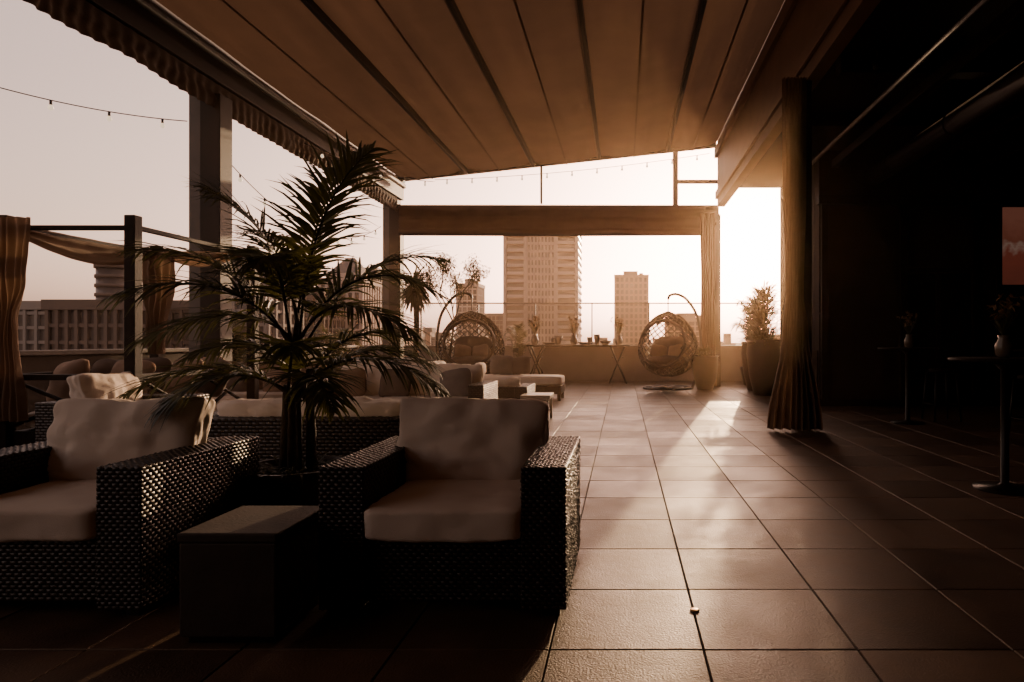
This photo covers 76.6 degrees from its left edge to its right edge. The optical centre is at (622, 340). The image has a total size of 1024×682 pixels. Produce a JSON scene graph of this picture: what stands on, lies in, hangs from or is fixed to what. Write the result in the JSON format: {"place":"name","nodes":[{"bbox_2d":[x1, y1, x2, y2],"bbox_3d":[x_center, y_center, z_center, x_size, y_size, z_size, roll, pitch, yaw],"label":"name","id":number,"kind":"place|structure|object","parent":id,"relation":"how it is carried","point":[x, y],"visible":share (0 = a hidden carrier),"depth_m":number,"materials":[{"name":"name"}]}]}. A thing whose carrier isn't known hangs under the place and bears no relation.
{"place":"outdoors","nodes":[
{"label":"outdoors","id":0,"kind":"place"},
{"bbox_2d":[18,301,44,349],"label":"office building","id":1,"kind":"structure","parent":0,"point":[31,325],"depth_m":139.50,"materials":[{"name":"grey concrete"}]},
{"bbox_2d":[41,299,167,349],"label":"brown office building","id":2,"kind":"structure","parent":0,"point":[73,324],"depth_m":119.40,"materials":[{"name":"concrete"}]},
{"bbox_2d":[93,264,123,298],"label":"round tower","id":3,"kind":"structure","parent":0,"point":[107,279],"depth_m":217.90,"materials":[{"name":"grey concrete"}]},
{"bbox_2d":[232,309,267,361],"bbox_3d":[-7.260,0.289,11.969,1.181,1.861,1.456,0,0,0],"label":"potted areca palm","id":4,"kind":"object","parent":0,"point":[236,351],"visible":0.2,"depth_m":11.85,"materials":[{"name":"green plant"}]},
{"bbox_2d":[232,260,303,345],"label":"grey office building","id":5,"kind":"structure","parent":0,"point":[280,317],"depth_m":152.61,"materials":[{"name":"concrete"}]},
{"bbox_2d":[304,287,345,343],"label":"brick building","id":6,"kind":"structure","parent":0,"point":[337,322],"depth_m":201.89,"materials":[{"name":"brown brick"}]},
{"bbox_2d":[318,258,381,344],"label":"hotel building","id":7,"kind":"structure","parent":0,"point":[344,265],"depth_m":223.28,"materials":[{"name":"concrete"}]},
{"bbox_2d":[364,267,382,343],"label":"condominium tower","id":8,"kind":"structure","parent":0,"point":[381,294],"depth_m":245.38,"materials":[{"name":"grey concrete"}]},
{"bbox_2d":[0,0,779,342],"label":"sky","id":9,"kind":"structure","parent":0,"point":[66,164],"materials":[{"name":"white"}]},
{"bbox_2d":[455,279,484,338],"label":"apartment building","id":10,"kind":"structure","parent":0,"point":[478,294],"depth_m":350.00,"materials":[{"name":"concrete"}]},
{"bbox_2d":[485,313,502,344],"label":"office building","id":11,"kind":"structure","parent":0,"point":[496,319],"depth_m":499.50,"materials":[{"name":"grey concrete"}]},
{"bbox_2d":[503,236,581,344],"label":"apartment tower","id":12,"kind":"structure","parent":0,"point":[541,269],"depth_m":249.24,"materials":[{"name":"concrete"}]},
{"bbox_2d":[614,271,648,344],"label":"office tower","id":13,"kind":"structure","parent":0,"point":[631,286],"depth_m":419.50,"materials":[{"name":"beige concrete"}]},
{"bbox_2d":[664,313,700,344],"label":"residential building","id":14,"kind":"structure","parent":0,"point":[690,319],"depth_m":400.00,"materials":[{"name":"beige concrete"}]},
{"label":"ground","id":15,"kind":"structure","parent":0,"visible":0},
{"bbox_2d":[168,300,188,347],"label":"stone building","id":16,"kind":"structure","parent":15,"relation":"on","point":[182,309],"depth_m":129.34,"materials":[{"name":"beige stone"}]},
{"bbox_2d":[404,327,779,344],"bbox_3d":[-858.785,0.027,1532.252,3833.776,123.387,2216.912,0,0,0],"label":"distant city buildings","id":17,"kind":"structure","parent":15,"relation":"on","point":[725,341],"depth_m":1672.24,"materials":[{"name":"grey concrete"}]},
{"bbox_2d":[373,381,880,681],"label":"terrace slab","id":18,"kind":"structure","parent":15,"relation":"on","point":[680,563],"depth_m":3.02,"materials":[{"name":"tile"}]},
{"bbox_2d":[16,345,360,429],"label":"parapet wall","id":19,"kind":"structure","parent":18,"relation":"on","point":[34,361],"depth_m":8.96,"materials":[{"name":"paint"}]},
{"bbox_2d":[0,381,1023,681],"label":"tiled floor","id":20,"kind":"structure","parent":18,"relation":"on","point":[900,547],"depth_m":3.15,"materials":[{"name":"brown tile"}]},
{"bbox_2d":[35,371,208,441],"bbox_3d":[-4.798,0.760,6.200,0.953,0.919,1.009,0,0,0],"label":"wicker armchair","id":21,"kind":"object","parent":20,"relation":"on","point":[92,385],"visible":0.13,"depth_m":5.92,"materials":[{"name":"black fabric"}]},
{"bbox_2d":[0,215,258,448],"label":"cabana daybed","id":22,"kind":"object","parent":20,"relation":"on","point":[18,235],"visible":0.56,"depth_m":6.53,"materials":[{"name":"beige fabric"}]},
{"bbox_2d":[0,396,259,614],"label":"wicker armchair","id":23,"kind":"object","parent":20,"relation":"on","point":[104,503],"visible":0.91,"depth_m":2.97,"materials":[{"name":"black wicker"}]},
{"bbox_2d":[177,506,319,642],"bbox_3d":[-1.585,0.995,2.765,0.400,0.450,0.440,0,0,0],"label":"side table","id":24,"kind":"object","parent":20,"relation":"on","point":[249,574],"visible":0.85,"depth_m":2.55,"materials":[{"name":"wood"}]},
{"bbox_2d":[201,361,326,398],"bbox_3d":[-5.300,0.755,9.446,1.908,0.931,0.956,0,0,0],"label":"wicker sofa","id":25,"kind":"object","parent":20,"relation":"on","point":[274,395],"visible":0.02,"depth_m":9.06,"materials":[{"name":"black fabric"}]},
{"bbox_2d":[225,376,246,391],"bbox_3d":[-5.600,0.561,9.248,0.436,0.406,0.173,3,-17,11],"label":"throw pillow","id":26,"kind":"object","parent":25,"relation":"on","point":[240,386],"visible":0.24,"depth_m":9.15,"materials":[{"name":"brown fabric"}]},
{"bbox_2d":[263,366,287,391],"bbox_3d":[-4.999,0.558,9.198,0.442,0.405,0.165,-3,-18,14],"label":"throw pillow","id":27,"kind":"object","parent":25,"relation":"on","point":[272,389],"visible":0.38,"depth_m":9.13,"materials":[{"name":"beige fabric"}]},
{"bbox_2d":[92,129,456,505],"bbox_3d":[-1.967,-0.021,3.901,2.008,2.482,1.734,0,0,0],"label":"potted palm","id":28,"kind":"object","parent":20,"relation":"on","point":[289,475],"visible":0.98,"depth_m":3.71,"materials":[{"name":"green plant"}]},
{"bbox_2d":[208,396,400,460],"bbox_3d":[-2.350,0.821,5.053,1.759,0.799,0.955,0,0,0],"label":"wicker sofa","id":29,"kind":"object","parent":20,"relation":"on","point":[337,436],"visible":0.32,"depth_m":4.59,"materials":[{"name":"black wicker"}]},
{"bbox_2d":[305,323,362,358],"bbox_3d":[-7.221,0.379,16.080,1.380,1.682,1.496,0,0,0],"label":"potted areca palm","id":30,"kind":"object","parent":20,"relation":"on","point":[357,343],"visible":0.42,"depth_m":15.92,"materials":[{"name":"green plant"}]},
{"bbox_2d":[330,357,423,374],"bbox_3d":[-4.600,0.762,11.846,2.009,0.916,0.957,0,0,0],"label":"wicker sofa","id":31,"kind":"object","parent":20,"relation":"on","point":[383,362],"depth_m":11.97,"materials":[{"name":"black fabric"}]},
{"bbox_2d":[334,360,354,369],"bbox_3d":[-5.100,0.560,11.702,0.444,0.406,0.173,-11,-18,3],"label":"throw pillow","id":32,"kind":"object","parent":31,"relation":"on","point":[348,363],"visible":0.02,"depth_m":11.66,"materials":[{"name":"beige fabric"}]},
{"bbox_2d":[323,363,497,399],"bbox_3d":[-2.850,0.759,8.447,2.209,0.922,0.955,0,0,0],"label":"wicker sofa","id":33,"kind":"object","parent":20,"relation":"on","point":[479,388],"visible":0.16,"depth_m":8.54,"materials":[{"name":"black fabric"}]},
{"bbox_2d":[331,368,366,396],"bbox_3d":[-3.598,0.562,8.349,0.446,0.403,0.170,-7,-16,-9],"label":"throw pillow","id":34,"kind":"object","parent":33,"relation":"on","point":[360,373],"visible":0.48,"depth_m":8.30,"materials":[{"name":"beige fabric"}]},
{"bbox_2d":[378,368,412,396],"bbox_3d":[-3.002,0.559,8.400,0.440,0.406,0.168,0,-17,8],"label":"throw pillow","id":35,"kind":"object","parent":33,"relation":"on","point":[387,390],"visible":0.62,"depth_m":8.32,"materials":[{"name":"beige fabric"}]},
{"bbox_2d":[440,368,471,396],"bbox_3d":[-2.200,0.559,8.379,0.439,0.401,0.169,-8,-18,7],"label":"throw pillow","id":36,"kind":"object","parent":33,"relation":"on","point":[457,382],"visible":0.69,"depth_m":8.32,"materials":[{"name":"beige fabric"}]},
{"bbox_2d":[392,263,437,356],"bbox_3d":[-4.774,-0.318,14.621,1.185,3.077,1.101,0,0,0],"label":"potted yucca","id":37,"kind":"object","parent":20,"relation":"on","point":[413,299],"visible":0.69,"depth_m":14.48,"materials":[{"name":"green plant"}]},
{"bbox_2d":[22,0,811,429],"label":"retractable roof pergola","id":38,"kind":"object","parent":20,"relation":"on","point":[434,88],"visible":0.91,"depth_m":10.92,"materials":[{"name":"fabric"}]},
{"bbox_2d":[232,165,380,243],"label":"string lights","id":39,"kind":"object","parent":38,"relation":"hanging from","point":[240,180],"visible":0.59,"depth_m":11.93,"materials":[{"name":"black plastic"}]},
{"bbox_2d":[305,143,434,185],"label":"string lights","id":40,"kind":"object","parent":38,"relation":"hanging from","point":[322,155],"visible":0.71,"depth_m":14.72,"materials":[{"name":"black plastic"}]},
{"bbox_2d":[435,153,709,183],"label":"string lights","id":41,"kind":"object","parent":38,"relation":"hanging from","point":[571,171],"visible":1,"depth_m":16.89,"materials":[{"name":"black plastic"}]},
{"bbox_2d":[700,213,716,385],"bbox_3d":[2.252,-1.092,16.878,0.492,4.576,0.196,0,0,0],"label":"pergola curtain","id":42,"kind":"object","parent":38,"relation":"hanging from","point":[707,236],"visible":0.83,"depth_m":16.88,"materials":[{"name":"fabric"}]},
{"bbox_2d":[767,76,822,430],"bbox_3d":[2.322,-1.182,8.592,0.745,4.756,0.236,0,0,0],"label":"pergola curtain","id":43,"kind":"object","parent":38,"relation":"hanging from","point":[795,404],"visible":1,"depth_m":8.59,"materials":[{"name":"fabric"}]},
{"bbox_2d":[714,0,880,206],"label":"fascia","id":44,"kind":"structure","parent":38,"relation":"attached to","point":[810,40],"depth_m":10.31,"materials":[{"name":"brown wood"}]},
{"bbox_2d":[429,360,445,363],"bbox_3d":[-3.153,0.764,9.900,0.955,0.912,1.008,0,0,0],"label":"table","id":45,"kind":"object","parent":20,"relation":"on","point":[439,362],"visible":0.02,"depth_m":9.92,"materials":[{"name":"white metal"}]},
{"bbox_2d":[318,397,580,614],"bbox_3d":[-0.795,0.761,3.246,1.099,0.919,0.956,0,0,0],"label":"wicker armchair","id":46,"kind":"object","parent":20,"relation":"on","point":[453,499],"visible":1,"depth_m":2.84,"materials":[{"name":"black wicker"}]},
{"bbox_2d":[420,252,490,357],"bbox_3d":[-3.880,-0.465,15.307,1.328,3.369,2.176,0,0,45],"label":"potted tree","id":47,"kind":"object","parent":20,"relation":"on","point":[475,274],"visible":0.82,"depth_m":15.14,"materials":[{"name":"green plant"}]},
{"bbox_2d":[436,292,504,373],"bbox_3d":[-3.790,-0.004,15.856,1.691,2.438,1.500,0,0,-6],"label":"hanging egg chair","id":48,"kind":"object","parent":20,"relation":"on","point":[472,349],"visible":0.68,"depth_m":15.60,"materials":[{"name":"wicker"}]},
{"bbox_2d":[483,376,534,398],"bbox_3d":[-2.150,0.893,10.454,1.308,0.653,0.957,0,0,0],"label":"wicker sofa","id":49,"kind":"object","parent":20,"relation":"on","point":[512,387],"visible":0.27,"depth_m":10.12,"materials":[{"name":"brown wicker"}]},
{"bbox_2d":[502,323,531,356],"bbox_3d":[-3.052,0.339,18.577,0.936,1.761,0.962,0,0,34],"label":"potted areca palm","id":50,"kind":"object","parent":20,"relation":"on","point":[518,348],"visible":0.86,"depth_m":18.49,"materials":[{"name":"green plant"}]},
{"bbox_2d":[475,355,564,400],"bbox_3d":[-2.201,0.758,13.326,1.912,0.924,0.860,0,0,0],"label":"chaise lounge","id":51,"kind":"object","parent":20,"relation":"on","point":[508,366],"visible":0.7,"depth_m":13.33,"materials":[{"name":"beige fabric"}]},
{"bbox_2d":[520,392,553,418],"bbox_3d":[-1.325,1.020,9.875,0.450,0.400,0.550,0,0,0],"label":"coffee table","id":52,"kind":"object","parent":20,"relation":"on","point":[547,396],"visible":0.44,"depth_m":9.67,"materials":[{"name":"white paint"}]},
{"bbox_2d":[360,345,742,380],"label":"parapet wall","id":53,"kind":"structure","parent":20,"relation":"on","point":[584,363],"depth_m":19.40,"materials":[{"name":"paint"}]},
{"bbox_2d":[420,303,750,344],"bbox_3d":[-0.950,-0.525,19.570,10.600,1.310,0.080,0,0,0],"label":"glass railing","id":54,"kind":"object","parent":53,"relation":"on","point":[563,303],"visible":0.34,"depth_m":19.53,"materials":[{"name":"white"}]},
{"bbox_2d":[526,345,629,383],"bbox_3d":[-1.285,0.669,18.450,2.970,1.118,0.700,0,0,0],"label":"buffet table","id":55,"kind":"object","parent":20,"relation":"on","point":[537,360],"visible":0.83,"depth_m":18.13,"materials":[{"name":"brown wood"}]},
{"bbox_2d":[528,316,541,344],"bbox_3d":[-2.551,-0.321,18.389,0.447,0.862,0.633,0,0,0],"label":"flower vase","id":56,"kind":"object","parent":55,"relation":"on","point":[534,329],"visible":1,"depth_m":18.34,"materials":[{"name":"ceramic"}]},
{"bbox_2d":[565,316,581,344],"bbox_3d":[-1.443,-0.319,18.372,0.548,0.858,0.536,0,0,0],"label":"flower vase","id":57,"kind":"object","parent":55,"relation":"on","point":[573,338],"visible":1,"depth_m":18.34,"materials":[{"name":"ceramic"}]},
{"bbox_2d":[542,334,610,344],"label":"serving bowls","id":58,"kind":"object","parent":55,"relation":"on","point":[556,340],"visible":1,"depth_m":18.21,"materials":[{"name":"ceramic"}]},
{"bbox_2d":[610,315,624,344],"bbox_3d":[-0.166,-0.321,18.374,0.492,0.863,0.519,0,0,-7],"label":"flower vase","id":59,"kind":"object","parent":55,"relation":"on","point":[619,325],"visible":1,"depth_m":18.34,"materials":[{"name":"ceramic"}]},
{"bbox_2d":[638,293,701,390],"bbox_3d":[1.220,-0.004,16.235,1.650,2.438,1.425,0,0,20],"label":"hanging egg chair","id":60,"kind":"object","parent":20,"relation":"on","point":[667,353],"visible":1,"depth_m":15.94,"materials":[{"name":"wicker"}]},
{"bbox_2d":[690,608,699,612],"bbox_3d":[0.325,1.216,2.880,0.044,0.006,0.044,0,0,0],"label":"floor drain cap","id":61,"kind":"object","parent":20,"relation":"on","point":[695,610],"visible":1,"depth_m":2.87,"materials":[{"name":"silver metal"}]},
{"bbox_2d":[692,344,721,389],"bbox_3d":[2.060,0.614,15.954,0.795,1.212,0.792,0,0,-33],"label":"planter urn","id":62,"kind":"object","parent":20,"relation":"on","point":[705,367],"visible":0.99,"depth_m":15.67,"materials":[{"name":"brown ceramic"}]},
{"bbox_2d":[731,299,761,384],"bbox_3d":[3.537,-0.015,17.641,1.138,2.470,1.236,0,0,29],"label":"potted areca palm","id":63,"kind":"object","parent":20,"relation":"on","point":[744,314],"visible":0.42,"depth_m":17.62,"materials":[{"name":"green plant"}]},
{"bbox_2d":[735,293,774,390],"bbox_3d":[3.287,-0.041,15.697,1.048,2.521,1.037,0,0,0],"label":"planter urn","id":64,"kind":"object","parent":20,"relation":"on","point":[745,365],"visible":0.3,"depth_m":15.58,"materials":[{"name":"green plant"}]},
{"bbox_2d":[743,279,782,395],"bbox_3d":[3.203,-0.102,14.391,1.085,2.644,1.128,0,0,0],"label":"planter urn","id":65,"kind":"object","parent":20,"relation":"on","point":[763,353],"visible":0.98,"depth_m":14.16,"materials":[{"name":"brown ceramic"}]},
{"bbox_2d":[780,346,816,382],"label":"stone wall","id":66,"kind":"structure","parent":20,"relation":"on","point":[814,357],"depth_m":12.10,"materials":[{"name":"stone"}]},
{"bbox_2d":[780,151,1023,398],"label":"walls","id":67,"kind":"structure","parent":20,"relation":"on","point":[863,281],"depth_m":12.00,"materials":[{"name":"paint"}]},
{"bbox_2d":[739,0,1023,187],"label":"soffit","id":68,"kind":"structure","parent":67,"relation":"attached to","point":[980,50],"depth_m":8.73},
{"bbox_2d":[812,0,1023,184],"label":"ceiling ducts","id":69,"kind":"object","parent":68,"relation":"attached to","point":[1004,90],"visible":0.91,"depth_m":8.69,"materials":[{"name":"metal"}]},
{"bbox_2d":[998,205,1023,287],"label":"wall television","id":70,"kind":"object","parent":67,"relation":"attached to","point":[1010,246],"depth_m":11.85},
{"bbox_2d":[877,347,938,424],"bbox_3d":[4.250,0.660,9.500,0.840,1.120,0.840,0,0,0],"label":"cocktail table","id":71,"kind":"object","parent":20,"relation":"on","point":[907,353],"visible":0.98,"depth_m":9.47,"materials":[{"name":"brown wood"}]},
{"bbox_2d":[896,310,916,347],"bbox_3d":[4.263,-0.178,9.493,0.313,0.556,0.321,0,0,-35],"label":"flower vase","id":72,"kind":"object","parent":71,"relation":"on","point":[908,341],"visible":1,"depth_m":9.46,"materials":[{"name":"ceramic"}]},
{"bbox_2d":[817,194,1023,405],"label":"wall trim","id":73,"kind":"structure","parent":20,"relation":"on","point":[903,201],"depth_m":11.90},
{"bbox_2d":[907,273,970,398],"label":"glass doors","id":74,"kind":"structure","parent":73,"relation":"attached to","point":[955,312],"depth_m":11.95,"materials":[{"name":"black glass"}]},
{"bbox_2d":[921,368,961,421],"bbox_3d":[4.900,0.821,9.800,0.424,0.801,0.428,0,0,0],"label":"bar stool","id":75,"kind":"object","parent":20,"relation":"on","point":[942,370],"visible":1,"depth_m":9.66,"materials":[{"name":"black metal"}]},
{"bbox_2d":[948,357,1023,495],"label":"cocktail table","id":76,"kind":"object","parent":20,"relation":"on","point":[1004,486],"visible":1,"depth_m":5.22,"materials":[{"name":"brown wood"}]},
{"bbox_2d":[986,293,1023,357],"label":"flower vase","id":77,"kind":"object","parent":76,"relation":"on","point":[1003,345],"visible":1,"depth_m":5.27,"materials":[{"name":"ceramic"}]},
{"bbox_3d":[-9.600,28.645,6.600,0.080,64.950,0.080,0,0,0],"label":"light pole","id":78,"kind":"object","parent":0,"visible":0},
{"bbox_2d":[0,87,186,127],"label":"string lights","id":79,"kind":"object","parent":78,"relation":"attached to","point":[108,118],"visible":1,"depth_m":8.83,"materials":[{"name":"black plastic"}]}
]}

